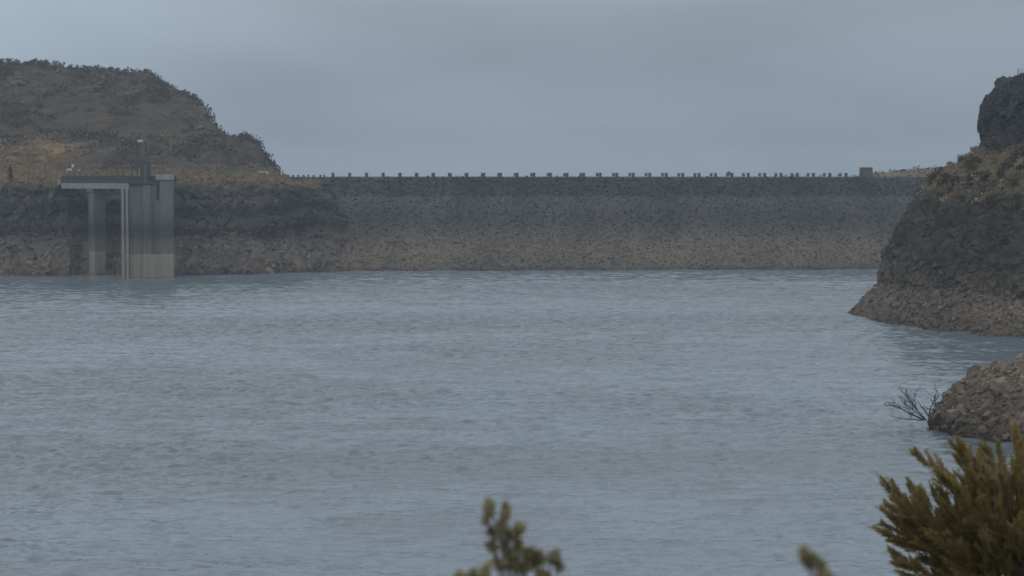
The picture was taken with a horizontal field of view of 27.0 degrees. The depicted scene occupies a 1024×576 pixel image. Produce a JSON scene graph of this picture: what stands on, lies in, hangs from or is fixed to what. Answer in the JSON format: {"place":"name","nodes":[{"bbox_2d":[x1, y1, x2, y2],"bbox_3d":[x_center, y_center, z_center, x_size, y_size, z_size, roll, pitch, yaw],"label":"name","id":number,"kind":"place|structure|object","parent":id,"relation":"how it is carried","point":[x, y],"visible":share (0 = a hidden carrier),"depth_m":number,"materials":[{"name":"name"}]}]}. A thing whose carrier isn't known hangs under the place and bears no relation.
{"place":"outdoors","nodes":[
{"label":"outdoors","id":0,"kind":"place"},
{"bbox_2d":[0,58,290,181],"bbox_3d":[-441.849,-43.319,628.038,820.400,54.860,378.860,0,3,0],"label":"hill","id":1,"kind":"structure","parent":0,"point":[57,120],"depth_m":565.47,"materials":[{"name":"soil"}]},
{"bbox_2d":[0,168,349,275],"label":"bank","id":2,"kind":"structure","parent":0,"point":[262,225],"depth_m":486.18,"materials":[{"name":"brown stone"}]},
{"bbox_2d":[6,167,13,182],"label":"juniper tree","id":3,"kind":"object","parent":2,"relation":"on","point":[10,171],"visible":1,"depth_m":485.18,"materials":[{"name":"green plant"}]},
{"bbox_2d":[58,175,176,274],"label":"service bridge","id":4,"kind":"structure","parent":2,"relation":"on","point":[96,187],"depth_m":477.92,"materials":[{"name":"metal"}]},
{"bbox_2d":[0,269,1023,575],"bbox_3d":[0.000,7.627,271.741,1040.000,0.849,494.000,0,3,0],"label":"water","id":5,"kind":"structure","parent":0,"point":[588,423],"depth_m":189.78,"materials":[{"name":"liquid"}]},
{"bbox_2d":[121,175,173,278],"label":"intake tower","id":6,"kind":"structure","parent":5,"relation":"in","point":[149,240],"depth_m":461.13,"materials":[{"name":"concrete"}]},
{"bbox_2d":[115,140,153,181],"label":"gate hoist","id":7,"kind":"object","parent":6,"relation":"on","point":[145,172],"visible":1,"depth_m":462.73,"materials":[{"name":"metal"}]},
{"bbox_2d":[0,0,1023,176],"label":"sky","id":8,"kind":"structure","parent":0,"point":[338,87],"materials":[{"name":"grey"}]},
{"bbox_2d":[784,165,943,176],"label":"ridge","id":9,"kind":"structure","parent":0,"point":[918,172],"depth_m":548.69,"materials":[{"name":"beige soil"}]},
{"bbox_2d":[847,72,1023,337],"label":"headland","id":10,"kind":"structure","parent":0,"point":[951,263],"depth_m":315.81,"materials":[{"name":"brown stone"}]},
{"bbox_2d":[925,170,939,182],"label":"shrub","id":11,"kind":"object","parent":10,"relation":"on","point":[929,177],"visible":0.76,"depth_m":341.24,"materials":[{"name":"plant"}]},
{"bbox_2d":[937,177,946,184],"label":"shrub","id":12,"kind":"object","parent":10,"relation":"on","point":[940,182],"visible":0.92,"depth_m":333.07,"materials":[{"name":"plant"}]},
{"bbox_2d":[946,174,962,185],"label":"shrub","id":13,"kind":"object","parent":10,"relation":"on","point":[957,178],"visible":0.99,"depth_m":328.20,"materials":[{"name":"plant"}]},
{"bbox_2d":[956,155,966,162],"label":"shrub","id":14,"kind":"object","parent":10,"relation":"on","point":[960,159],"visible":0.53,"depth_m":340.85,"materials":[{"name":"plant"}]},
{"bbox_2d":[961,181,973,189],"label":"shrub","id":15,"kind":"object","parent":10,"relation":"on","point":[968,184],"visible":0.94,"depth_m":323.10,"materials":[{"name":"plant"}]},
{"bbox_2d":[965,173,972,180],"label":"shrub","id":16,"kind":"object","parent":10,"relation":"on","point":[970,178],"visible":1,"depth_m":325.25,"materials":[{"name":"plant"}]},
{"bbox_2d":[963,154,977,162],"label":"shrub","id":17,"kind":"object","parent":10,"relation":"on","point":[971,160],"visible":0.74,"depth_m":333.08,"materials":[{"name":"plant"}]},
{"bbox_2d":[964,161,978,171],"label":"shrub","id":18,"kind":"object","parent":10,"relation":"on","point":[971,164],"visible":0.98,"depth_m":328.76,"materials":[{"name":"plant"}]},
{"bbox_2d":[973,170,985,179],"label":"shrub","id":19,"kind":"object","parent":10,"relation":"on","point":[975,174],"visible":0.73,"depth_m":322.64,"materials":[{"name":"plant"}]},
{"bbox_2d":[977,180,990,191],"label":"shrub","id":20,"kind":"object","parent":10,"relation":"on","point":[978,188],"visible":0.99,"depth_m":315.63,"materials":[{"name":"plant"}]},
{"bbox_2d":[978,169,994,181],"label":"shrub","id":21,"kind":"object","parent":10,"relation":"on","point":[986,175],"visible":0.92,"depth_m":319.71,"materials":[{"name":"plant"}]},
{"bbox_2d":[982,196,991,203],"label":"shrub","id":22,"kind":"object","parent":10,"relation":"on","point":[984,201],"visible":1,"depth_m":310.19,"materials":[{"name":"plant"}]},
{"bbox_2d":[990,159,999,165],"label":"grass tuft","id":23,"kind":"object","parent":10,"relation":"on","point":[992,162],"visible":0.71,"depth_m":324.02,"materials":[{"name":"brown plant"}]},
{"bbox_2d":[994,167,1007,179],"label":"shrub","id":24,"kind":"object","parent":10,"relation":"on","point":[1000,173],"visible":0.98,"depth_m":314.26,"materials":[{"name":"plant"}]},
{"bbox_2d":[1002,161,1014,170],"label":"shrub","id":25,"kind":"object","parent":10,"relation":"on","point":[1008,165],"visible":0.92,"depth_m":316.35,"materials":[{"name":"plant"}]},
{"bbox_2d":[1003,202,1016,208],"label":"grass tuft","id":26,"kind":"object","parent":10,"relation":"on","point":[1007,206],"visible":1,"depth_m":308.30,"materials":[{"name":"plant"}]},
{"bbox_2d":[1004,170,1017,177],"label":"grass tuft","id":27,"kind":"object","parent":10,"relation":"on","point":[1007,175],"visible":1,"depth_m":311.82,"materials":[{"name":"brown plant"}]},
{"bbox_2d":[1007,179,1018,185],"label":"shrub","id":28,"kind":"object","parent":10,"relation":"on","point":[1013,182],"visible":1,"depth_m":309.62,"materials":[{"name":"plant"}]},
{"bbox_2d":[1009,148,1019,157],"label":"shrub","id":29,"kind":"object","parent":10,"relation":"on","point":[1016,152],"visible":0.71,"depth_m":319.98,"materials":[{"name":"plant"}]},
{"bbox_2d":[927,353,1023,441],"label":"rock mound","id":30,"kind":"object","parent":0,"point":[985,403],"visible":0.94,"depth_m":178.34,"materials":[{"name":"grey stone"}]},
{"bbox_2d":[884,381,939,426],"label":"dead bush","id":31,"kind":"object","parent":30,"relation":"on","point":[915,405],"visible":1,"depth_m":183.68,"materials":[{"name":"grey wood"}]},
{"bbox_3d":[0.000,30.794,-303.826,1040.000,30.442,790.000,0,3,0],"label":"near shore","id":32,"kind":"structure","parent":0,"visible":0},
{"bbox_2d":[449,560,492,575],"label":"sagebrush","id":33,"kind":"object","parent":32,"relation":"on","point":[485,570],"visible":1,"depth_m":6.64,"materials":[{"name":"green plant"}]},
{"bbox_2d":[480,496,566,575],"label":"sagebrush","id":34,"kind":"object","parent":32,"relation":"on","point":[531,556],"visible":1,"depth_m":7.04,"materials":[{"name":"green plant"}]},
{"bbox_2d":[796,543,834,575],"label":"sagebrush","id":35,"kind":"object","parent":32,"relation":"on","point":[809,559],"visible":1,"depth_m":5.64,"materials":[{"name":"green plant"}]},
{"bbox_2d":[866,419,1023,575],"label":"ochre bush","id":36,"kind":"object","parent":32,"relation":"on","point":[977,529],"visible":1,"depth_m":21.92,"materials":[{"name":"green plant"}]},
{"bbox_3d":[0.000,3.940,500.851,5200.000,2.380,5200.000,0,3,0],"label":"ground","id":37,"kind":"structure","parent":0,"visible":0},
{"bbox_2d":[289,175,926,271],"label":"rockfill dam","id":38,"kind":"structure","parent":37,"relation":"on","point":[477,223],"depth_m":520.09,"materials":[{"name":"stone"}]},
{"bbox_2d":[331,173,847,176],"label":"guardrail","id":39,"kind":"object","parent":38,"relation":"on","point":[583,174],"visible":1,"depth_m":533.99,"materials":[{"name":"grey concrete"}]},
{"bbox_2d":[381,173,841,175],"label":"guardrail","id":40,"kind":"object","parent":38,"relation":"on","point":[711,174],"visible":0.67,"depth_m":541.68,"materials":[{"name":"grey concrete"}]},
{"bbox_2d":[859,167,872,176],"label":"concrete hut","id":41,"kind":"object","parent":38,"relation":"on","point":[865,171],"visible":1,"depth_m":541.16,"materials":[{"name":"concrete"}]}
]}

